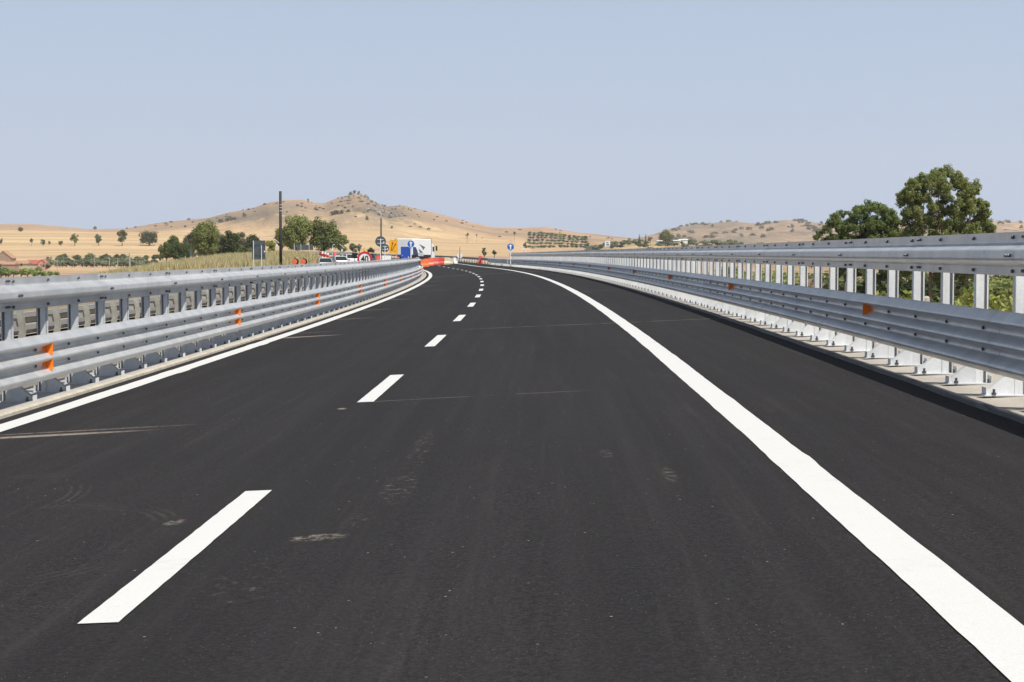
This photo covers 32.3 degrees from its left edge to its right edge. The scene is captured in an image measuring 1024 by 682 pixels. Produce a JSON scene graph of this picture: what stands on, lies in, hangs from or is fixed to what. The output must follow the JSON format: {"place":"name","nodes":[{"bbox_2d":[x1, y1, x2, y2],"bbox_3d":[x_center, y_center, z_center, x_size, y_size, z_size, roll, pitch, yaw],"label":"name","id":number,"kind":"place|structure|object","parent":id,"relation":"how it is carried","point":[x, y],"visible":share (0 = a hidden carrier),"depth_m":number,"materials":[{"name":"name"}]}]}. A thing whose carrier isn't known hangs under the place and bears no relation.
{"place":"outdoors","nodes":[
{"label":"outdoors","id":0,"kind":"place"},
{"bbox_2d":[0,328,245,393],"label":"bridge edge","id":1,"kind":"object","parent":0,"point":[33,384],"depth_m":28.30,"materials":[{"name":"concrete"}]},
{"bbox_2d":[0,276,326,338],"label":"weathered guardrail","id":2,"kind":"object","parent":1,"relation":"on","point":[21,321],"visible":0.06,"depth_m":32.17,"materials":[{"name":"grey metal"}]},
{"bbox_2d":[357,248,371,260],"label":"speed limit sign","id":3,"kind":"object","parent":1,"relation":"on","point":[364,256],"visible":0.74,"depth_m":91.89,"materials":[{"name":"white metal"}]},
{"bbox_2d":[0,289,302,340],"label":"median soil","id":4,"kind":"structure","parent":0,"point":[34,334],"depth_m":55.85,"materials":[{"name":"soil"}]},
{"bbox_2d":[292,258,298,286],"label":"warning lamp","id":5,"kind":"object","parent":4,"relation":"on","point":[295,260],"visible":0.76,"depth_m":107.88,"materials":[{"name":"orange"}]},
{"bbox_2d":[300,257,306,286],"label":"warning lamp","id":6,"kind":"object","parent":4,"relation":"on","point":[303,261],"visible":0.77,"depth_m":107.88,"materials":[{"name":"orange"}]},
{"bbox_2d":[375,236,385,259],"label":"round road sign","id":7,"kind":"object","parent":4,"relation":"on","point":[380,241],"visible":0.97,"depth_m":149.76,"materials":[{"name":"white metal"}]},
{"bbox_2d":[381,244,388,251],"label":"round road sign","id":8,"kind":"object","parent":4,"relation":"on","point":[385,248],"visible":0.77,"depth_m":157.78,"materials":[{"name":"white metal"}]},
{"bbox_2d":[407,240,414,257],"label":"direction sign","id":9,"kind":"object","parent":4,"relation":"on","point":[410,243],"visible":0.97,"depth_m":149.78,"materials":[{"name":"blue metal"}]},
{"bbox_2d":[0,279,320,332],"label":"carriageway","id":10,"kind":"structure","parent":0,"point":[33,313],"depth_m":71.58,"materials":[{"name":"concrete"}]},
{"bbox_2d":[330,256,347,262],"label":"parked car","id":11,"kind":"object","parent":10,"relation":"on","point":[339,258],"visible":0.32,"depth_m":233.17,"materials":[{"name":"silver metal"}]},
{"bbox_2d":[340,254,357,261],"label":"parked car","id":12,"kind":"object","parent":10,"relation":"on","point":[349,258],"visible":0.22,"depth_m":255.84,"materials":[{"name":"white metal"}]},
{"bbox_2d":[326,257,509,270],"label":"road","id":13,"kind":"structure","parent":0,"point":[459,265],"depth_m":203.29,"materials":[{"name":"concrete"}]},
{"bbox_2d":[397,239,436,261],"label":"white truck","id":14,"kind":"object","parent":13,"relation":"on","point":[423,249],"visible":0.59,"depth_m":264.56,"materials":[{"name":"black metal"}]},
{"bbox_2d":[419,259,428,266],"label":"plastic block","id":15,"kind":"object","parent":13,"relation":"on","point":[424,262],"depth_m":215.68,"materials":[{"name":"orange plastic"}]},
{"bbox_2d":[429,258,438,264],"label":"plastic block","id":16,"kind":"object","parent":13,"relation":"on","point":[435,261],"depth_m":229.64,"materials":[{"name":"red plastic"}]},
{"bbox_2d":[438,257,444,264],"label":"plastic block","id":17,"kind":"object","parent":13,"relation":"on","point":[441,261],"depth_m":231.59,"materials":[{"name":"red plastic"}]},
{"bbox_2d":[441,257,449,263],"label":"plastic block","id":18,"kind":"object","parent":13,"relation":"on","point":[447,260],"depth_m":231.61,"materials":[{"name":"white plastic"}]},
{"bbox_2d":[0,267,1023,681],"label":"road","id":19,"kind":"structure","parent":0,"point":[512,475],"depth_m":9.79,"materials":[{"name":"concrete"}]},
{"bbox_2d":[77,490,270,623],"bbox_3d":[-1.613,1.027,9.033,0.170,0.011,3.950,0,3,1],"label":"lane marking","id":20,"kind":"object","parent":19,"relation":"on","point":[119,605],"visible":1,"depth_m":8.41,"materials":[{"name":"paint"}]},
{"bbox_2d":[0,270,431,431],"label":"edge line","id":21,"kind":"object","parent":19,"relation":"on","point":[39,415],"visible":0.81,"depth_m":23.40,"materials":[{"name":"paint"}]},
{"bbox_2d":[358,374,403,401],"bbox_3d":[-1.426,0.507,19.549,0.170,0.012,3.950,0,3,1],"label":"lane marking","id":22,"kind":"object","parent":19,"relation":"on","point":[376,392],"visible":1,"depth_m":19.20,"materials":[{"name":"paint"}]},
{"bbox_2d":[424,335,445,346],"bbox_3d":[-1.286,-0.012,30.065,0.170,0.011,3.950,0,3,1],"label":"lane marking","id":23,"kind":"object","parent":19,"relation":"on","point":[437,339],"visible":1,"depth_m":29.94,"materials":[{"name":"paint"}]},
{"bbox_2d":[453,315,464,320],"bbox_3d":[-1.198,-0.532,40.582,0.170,0.012,3.950,0,3,0],"label":"lane marking","id":24,"kind":"object","parent":19,"relation":"on","point":[459,317],"visible":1,"depth_m":40.20,"materials":[{"name":"paint"}]},
{"bbox_2d":[507,243,513,266],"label":"direction sign","id":25,"kind":"object","parent":19,"relation":"on","point":[510,246],"visible":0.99,"depth_m":175.76,"materials":[{"name":"blue"}]},
{"bbox_2d":[455,263,1023,681],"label":"edge line","id":26,"kind":"object","parent":19,"relation":"on","point":[991,631],"visible":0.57,"depth_m":8.23,"materials":[{"name":"paint"}]},
{"bbox_2d":[517,267,1023,423],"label":"tar joint","id":27,"kind":"object","parent":19,"relation":"on","point":[996,411],"visible":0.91,"depth_m":18.36,"materials":[{"name":"black asphalt"}]},
{"bbox_2d":[0,194,1023,313],"bbox_3d":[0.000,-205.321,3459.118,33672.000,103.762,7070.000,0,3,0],"label":"terrain","id":28,"kind":"structure","parent":0,"point":[449,238],"depth_m":1610.60,"materials":[{"name":"beige soil"}]},
{"bbox_2d":[0,266,9,277],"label":"vine bush","id":29,"kind":"object","parent":28,"relation":"on","point":[3,271],"visible":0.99,"depth_m":542.93,"materials":[{"name":"green plant"}]},
{"bbox_2d":[0,251,16,261],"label":"farm building","id":30,"kind":"structure","parent":28,"relation":"on","point":[7,256],"depth_m":789.17,"materials":[{"name":"stone"}]},
{"bbox_2d":[2,262,18,270],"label":"farm building","id":31,"kind":"structure","parent":28,"relation":"on","point":[13,266],"depth_m":752.23,"materials":[{"name":"stone"}]},
{"bbox_2d":[15,261,32,270],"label":"farm building","id":32,"kind":"structure","parent":28,"relation":"on","point":[26,264],"depth_m":760.44,"materials":[{"name":"beige paint"}]},
{"bbox_2d":[20,268,35,276],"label":"vine bush","id":33,"kind":"object","parent":28,"relation":"on","point":[26,272],"visible":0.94,"depth_m":561.64,"materials":[{"name":"green plant"}]},
{"bbox_2d":[27,260,39,270],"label":"farm building","id":34,"kind":"structure","parent":28,"relation":"on","point":[34,264],"depth_m":799.39,"materials":[{"name":"paint"}]},
{"bbox_2d":[35,270,47,275],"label":"vine bush","id":35,"kind":"object","parent":28,"relation":"on","point":[41,273],"visible":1,"depth_m":542.48,"materials":[{"name":"green plant"}]},
{"bbox_2d":[37,259,48,270],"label":"farm building","id":36,"kind":"structure","parent":28,"relation":"on","point":[42,261],"depth_m":789.31,"materials":[{"name":"paint"}]},
{"bbox_2d":[61,259,69,266],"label":"olive tree","id":37,"kind":"object","parent":28,"relation":"on","point":[64,263],"visible":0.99,"depth_m":766.08,"materials":[{"name":"green plant"}]},
{"bbox_2d":[70,233,78,245],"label":"tree","id":38,"kind":"object","parent":28,"relation":"on","point":[74,238],"visible":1,"depth_m":1176.91,"materials":[{"name":"green plant"}]},
{"bbox_2d":[82,259,89,266],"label":"olive tree","id":39,"kind":"object","parent":28,"relation":"on","point":[85,263],"visible":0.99,"depth_m":769.03,"materials":[{"name":"green plant"}]},
{"bbox_2d":[89,259,97,266],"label":"olive tree","id":40,"kind":"object","parent":28,"relation":"on","point":[91,261],"visible":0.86,"depth_m":765.91,"materials":[{"name":"green plant"}]},
{"bbox_2d":[94,234,101,245],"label":"tree","id":41,"kind":"object","parent":28,"relation":"on","point":[98,239],"visible":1,"depth_m":1177.30,"materials":[{"name":"green plant"}]},
{"bbox_2d":[117,230,127,245],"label":"tree","id":42,"kind":"object","parent":28,"relation":"on","point":[122,234],"visible":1,"depth_m":1176.91,"materials":[{"name":"green plant"}]},
{"bbox_2d":[118,261,126,266],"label":"olive tree","id":43,"kind":"object","parent":28,"relation":"on","point":[121,263],"visible":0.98,"depth_m":766.78,"materials":[{"name":"green plant"}]},
{"bbox_2d":[138,231,157,245],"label":"tree","id":44,"kind":"object","parent":28,"relation":"on","point":[148,237],"visible":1,"depth_m":1185.16,"materials":[{"name":"green plant"}]},
{"bbox_2d":[158,241,169,260],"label":"tree","id":45,"kind":"object","parent":28,"relation":"on","point":[164,250],"visible":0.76,"depth_m":349.17,"materials":[{"name":"green plant"}]},
{"bbox_2d":[167,235,178,259],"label":"tree","id":46,"kind":"object","parent":28,"relation":"on","point":[173,238],"visible":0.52,"depth_m":418.59,"materials":[{"name":"green plant"}]},
{"bbox_2d":[167,240,194,259],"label":"tree","id":47,"kind":"object","parent":28,"relation":"on","point":[178,249],"visible":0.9,"depth_m":342.88,"materials":[{"name":"green plant"}]},
{"bbox_2d":[183,232,193,247],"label":"tree","id":48,"kind":"object","parent":28,"relation":"on","point":[188,237],"visible":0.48,"depth_m":370.54,"materials":[{"name":"green plant"}]},
{"bbox_2d":[83,249,320,273],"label":"tall grass","id":49,"kind":"structure","parent":28,"relation":"on","point":[229,259],"depth_m":174.45,"materials":[{"name":"beige plant"}]},
{"bbox_2d":[191,219,221,256],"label":"poplar tree","id":50,"kind":"object","parent":28,"relation":"on","point":[206,236],"visible":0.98,"depth_m":327.93,"materials":[{"name":"green plant"}]},
{"bbox_2d":[213,234,222,254],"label":"tree","id":51,"kind":"object","parent":28,"relation":"on","point":[219,247],"visible":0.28,"depth_m":358.78,"materials":[{"name":"green plant"}]},
{"bbox_2d":[220,229,239,253],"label":"tree","id":52,"kind":"object","parent":28,"relation":"on","point":[230,239],"visible":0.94,"depth_m":333.72,"materials":[{"name":"green plant"}]},
{"bbox_2d":[236,232,245,248],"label":"tree","id":53,"kind":"object","parent":28,"relation":"on","point":[241,236],"visible":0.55,"depth_m":390.98,"materials":[{"name":"green plant"}]},
{"bbox_2d":[239,247,247,252],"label":"hedge bush","id":54,"kind":"object","parent":28,"relation":"on","point":[244,250],"visible":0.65,"depth_m":352.34,"materials":[{"name":"green plant"}]},
{"bbox_2d":[243,234,259,247],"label":"tree","id":55,"kind":"object","parent":28,"relation":"on","point":[248,241],"visible":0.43,"depth_m":408.51,"materials":[{"name":"green plant"}]},
{"bbox_2d":[252,240,265,265],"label":"rectangular sign back","id":56,"kind":"object","parent":28,"relation":"on","point":[258,249],"visible":0.76,"depth_m":139.79,"materials":[{"name":"grey metal"}]},
{"bbox_2d":[265,240,275,250],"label":"bush","id":57,"kind":"object","parent":28,"relation":"on","point":[271,245],"visible":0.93,"depth_m":299.28,"materials":[{"name":"green plant"}]},
{"bbox_2d":[279,191,281,264],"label":"black pole","id":58,"kind":"object","parent":28,"relation":"on","point":[280,226],"visible":0.94,"depth_m":171.56,"materials":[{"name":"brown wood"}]},
{"bbox_2d":[273,227,287,250],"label":"tree","id":59,"kind":"object","parent":28,"relation":"on","point":[277,235],"visible":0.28,"depth_m":356.68,"materials":[{"name":"green plant"}]},
{"bbox_2d":[282,212,313,250],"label":"eucalyptus tree","id":60,"kind":"object","parent":28,"relation":"on","point":[293,229],"visible":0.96,"depth_m":347.73,"materials":[{"name":"green plant"}]},
{"bbox_2d":[297,245,304,249],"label":"distant sign back","id":61,"kind":"object","parent":28,"relation":"on","point":[300,247],"visible":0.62,"depth_m":259.63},
{"bbox_2d":[305,245,312,249],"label":"distant sign back","id":62,"kind":"object","parent":28,"relation":"on","point":[308,247],"visible":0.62,"depth_m":261.62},
{"bbox_2d":[315,258,332,262],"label":"parked car","id":63,"kind":"object","parent":28,"relation":"on","point":[324,260],"visible":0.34,"depth_m":213.23,"materials":[{"name":"silver metal"}]},
{"bbox_2d":[307,218,341,253],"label":"eucalyptus tree","id":64,"kind":"object","parent":28,"relation":"on","point":[325,235],"visible":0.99,"depth_m":349.69,"materials":[{"name":"green plant"}]},
{"bbox_2d":[297,251,379,256],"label":"distant guardrail","id":65,"kind":"object","parent":28,"relation":"on","point":[339,252],"visible":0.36,"depth_m":313.84,"materials":[{"name":"metal"}]},
{"bbox_2d":[336,233,348,251],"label":"tree","id":66,"kind":"object","parent":28,"relation":"on","point":[344,240],"visible":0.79,"depth_m":354.92,"materials":[{"name":"green plant"}]},
{"bbox_2d":[349,243,357,251],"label":"tree","id":67,"kind":"object","parent":28,"relation":"on","point":[352,246],"visible":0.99,"depth_m":379.22,"materials":[{"name":"green plant"}]},
{"bbox_2d":[367,247,374,252],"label":"bush","id":68,"kind":"object","parent":28,"relation":"on","point":[371,250],"visible":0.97,"depth_m":389.19,"materials":[{"name":"green plant"}]},
{"bbox_2d":[380,218,381,254],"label":"black pole","id":69,"kind":"object","parent":28,"relation":"on","point":[381,230],"visible":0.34,"depth_m":299.35,"materials":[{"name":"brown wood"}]},
{"bbox_2d":[389,238,397,252],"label":"lane change sign","id":70,"kind":"object","parent":28,"relation":"on","point":[393,246],"visible":0.88,"depth_m":204.69,"materials":[{"name":"orange"}]},
{"bbox_2d":[317,253,488,263],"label":"roadside guardrail","id":71,"kind":"object","parent":28,"relation":"on","point":[462,258],"visible":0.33,"depth_m":258.92,"materials":[{"name":"metal"}]},
{"bbox_2d":[401,247,409,258],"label":"blue panel","id":72,"kind":"object","parent":28,"relation":"on","point":[405,252],"visible":0.67,"depth_m":199.72,"materials":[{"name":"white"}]},
{"bbox_2d":[391,257,502,265],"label":"verge grass","id":73,"kind":"structure","parent":28,"relation":"on","point":[472,262],"depth_m":241.83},
{"bbox_2d":[487,258,509,265],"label":"transition guardrail","id":74,"kind":"object","parent":28,"relation":"on","point":[497,261],"visible":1,"depth_m":198.70,"materials":[{"name":"grey metal"}]},
{"bbox_2d":[658,229,674,245],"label":"tree","id":75,"kind":"object","parent":28,"relation":"on","point":[666,235],"visible":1,"depth_m":1096.17,"materials":[{"name":"green plant"}]},
{"bbox_2d":[678,239,687,244],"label":"farm building","id":76,"kind":"structure","parent":28,"relation":"on","point":[685,241],"depth_m":1168.22,"materials":[{"name":"white paint"}]},
{"bbox_2d":[702,267,745,275],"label":"roadside bush","id":77,"kind":"object","parent":28,"relation":"on","point":[728,272],"visible":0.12,"depth_m":348.13,"materials":[{"name":"green plant"}]},
{"bbox_2d":[728,268,774,280],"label":"roadside bush","id":78,"kind":"object","parent":28,"relation":"on","point":[753,276],"visible":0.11,"depth_m":318.66,"materials":[{"name":"green plant"}]},
{"bbox_2d":[736,270,799,282],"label":"roadside bush","id":79,"kind":"object","parent":28,"relation":"on","point":[796,274],"visible":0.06,"depth_m":290.40,"materials":[{"name":"green plant"}]},
{"bbox_2d":[521,267,1023,416],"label":"viaduct deck","id":80,"kind":"structure","parent":28,"relation":"on","point":[1009,404],"depth_m":18.53,"materials":[{"name":"concrete"}]},
{"bbox_2d":[0,271,425,418],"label":"kerb apron","id":81,"kind":"object","parent":80,"relation":"on","point":[9,405],"visible":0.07,"depth_m":23.91,"materials":[{"name":"grey concrete"}]},
{"bbox_2d":[0,257,422,401],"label":"bridge guardrail","id":82,"kind":"object","parent":81,"relation":"on","point":[43,358],"visible":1,"depth_m":26.73,"materials":[{"name":"grey metal"}]},
{"bbox_2d":[507,231,1023,408],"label":"bridge guardrail","id":83,"kind":"object","parent":80,"relation":"on","point":[979,340],"visible":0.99,"depth_m":21.10,"materials":[{"name":"grey metal"}]},
{"bbox_2d":[763,272,798,283],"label":"roadside bush","id":84,"kind":"object","parent":28,"relation":"on","point":[784,277],"visible":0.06,"depth_m":258.00,"materials":[{"name":"green plant"}]},
{"bbox_2d":[808,279,825,288],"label":"ruined wall","id":85,"kind":"structure","parent":28,"relation":"on","point":[811,281],"depth_m":174.93,"materials":[{"name":"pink stone"}]},
{"bbox_2d":[795,270,842,284],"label":"roadside bush","id":86,"kind":"object","parent":28,"relation":"on","point":[812,275],"visible":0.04,"depth_m":200.02,"materials":[{"name":"green plant"}]},
{"bbox_2d":[810,275,864,290],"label":"roadside bush","id":87,"kind":"object","parent":28,"relation":"on","point":[840,279],"visible":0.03,"depth_m":174.36,"materials":[{"name":"green plant"}]},
{"bbox_2d":[823,279,862,292],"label":"roadside bush","id":88,"kind":"object","parent":28,"relation":"on","point":[841,287],"visible":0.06,"depth_m":169.87,"materials":[{"name":"green plant"}]},
{"bbox_2d":[812,199,901,290],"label":"bushy tree","id":89,"kind":"object","parent":28,"relation":"on","point":[887,223],"visible":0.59,"depth_m":163.87,"materials":[{"name":"green plant"}]},
{"bbox_2d":[840,272,910,292],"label":"roadside bush","id":90,"kind":"object","parent":28,"relation":"on","point":[863,281],"visible":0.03,"depth_m":171.81,"materials":[{"name":"green plant"}]},
{"bbox_2d":[876,291,908,298],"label":"roadside bush","id":91,"kind":"object","parent":28,"relation":"on","point":[883,293],"visible":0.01,"depth_m":94.89,"materials":[{"name":"green plant"}]},
{"bbox_2d":[856,273,932,293],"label":"roadside bush","id":92,"kind":"object","parent":28,"relation":"on","point":[860,286],"visible":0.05,"depth_m":167.54,"materials":[{"name":"green plant"}]},
{"bbox_2d":[901,290,911,298],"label":"roadside bush","id":93,"kind":"object","parent":28,"relation":"on","point":[909,295],"visible":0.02,"depth_m":95.07,"materials":[{"name":"green plant"}]},
{"bbox_2d":[876,278,939,301],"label":"roadside bush","id":94,"kind":"object","parent":28,"relation":"on","point":[900,293],"visible":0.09,"depth_m":159.58,"materials":[{"name":"green plant"}]},
{"bbox_2d":[876,272,969,301],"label":"roadside bush","id":95,"kind":"object","parent":28,"relation":"on","point":[935,286],"visible":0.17,"depth_m":159.49,"materials":[{"name":"green plant"}]},
{"bbox_2d":[894,164,996,300],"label":"eucalyptus tree","id":96,"kind":"object","parent":28,"relation":"on","point":[913,195],"visible":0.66,"depth_m":148.82,"materials":[{"name":"green plant"}]},
{"bbox_2d":[901,273,992,298],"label":"roadside bush","id":97,"kind":"object","parent":28,"relation":"on","point":[927,283],"visible":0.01,"depth_m":165.32,"materials":[{"name":"green plant"}]},
{"bbox_2d":[954,302,971,305],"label":"roadside bush","id":98,"kind":"object","parent":28,"relation":"on","point":[962,303],"depth_m":67.69,"materials":[{"name":"green plant"}]},
{"bbox_2d":[926,277,1008,307],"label":"roadside bush","id":99,"kind":"object","parent":28,"relation":"on","point":[971,283],"visible":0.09,"depth_m":159.85,"materials":[{"name":"green plant"}]},
{"bbox_2d":[954,282,1012,310],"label":"roadside bush","id":100,"kind":"object","parent":28,"relation":"on","point":[969,297],"visible":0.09,"depth_m":80.18,"materials":[{"name":"green plant"}]},
{"bbox_2d":[954,278,1012,310],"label":"roadside bush","id":101,"kind":"object","parent":28,"relation":"on","point":[1003,298],"visible":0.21,"depth_m":149.47,"materials":[{"name":"green plant"}]},
{"bbox_2d":[968,275,1012,301],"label":"roadside bush","id":102,"kind":"object","parent":28,"relation":"on","point":[991,280],"visible":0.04,"depth_m":165.15,"materials":[{"name":"green plant"}]},
{"bbox_2d":[968,275,1012,289],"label":"roadside bush","id":103,"kind":"object","parent":28,"relation":"on","point":[1000,277],"visible":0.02,"depth_m":169.22,"materials":[{"name":"green plant"}]},
{"bbox_2d":[989,278,1012,306],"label":"roadside bush","id":104,"kind":"object","parent":28,"relation":"on","point":[1008,283],"visible":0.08,"depth_m":159.24,"materials":[{"name":"green plant"}]},
{"bbox_2d":[989,299,1012,311],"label":"roadside bush","id":105,"kind":"object","parent":28,"relation":"on","point":[1004,303],"visible":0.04,"depth_m":77.31,"materials":[{"name":"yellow plant"}]},
{"bbox_2d":[993,303,1010,311],"bbox_3d":[15.447,1.669,54.988,2.474,5.684,2.716,-1,3,-28],"label":"roadside bush","id":106,"kind":"object","parent":28,"relation":"on","point":[996,307],"depth_m":55.48,"materials":[{"name":"green plant"}]},
{"bbox_2d":[0,0,1023,238],"label":"sky","id":107,"kind":"structure","parent":0,"point":[618,118],"materials":[{"name":"blue"}]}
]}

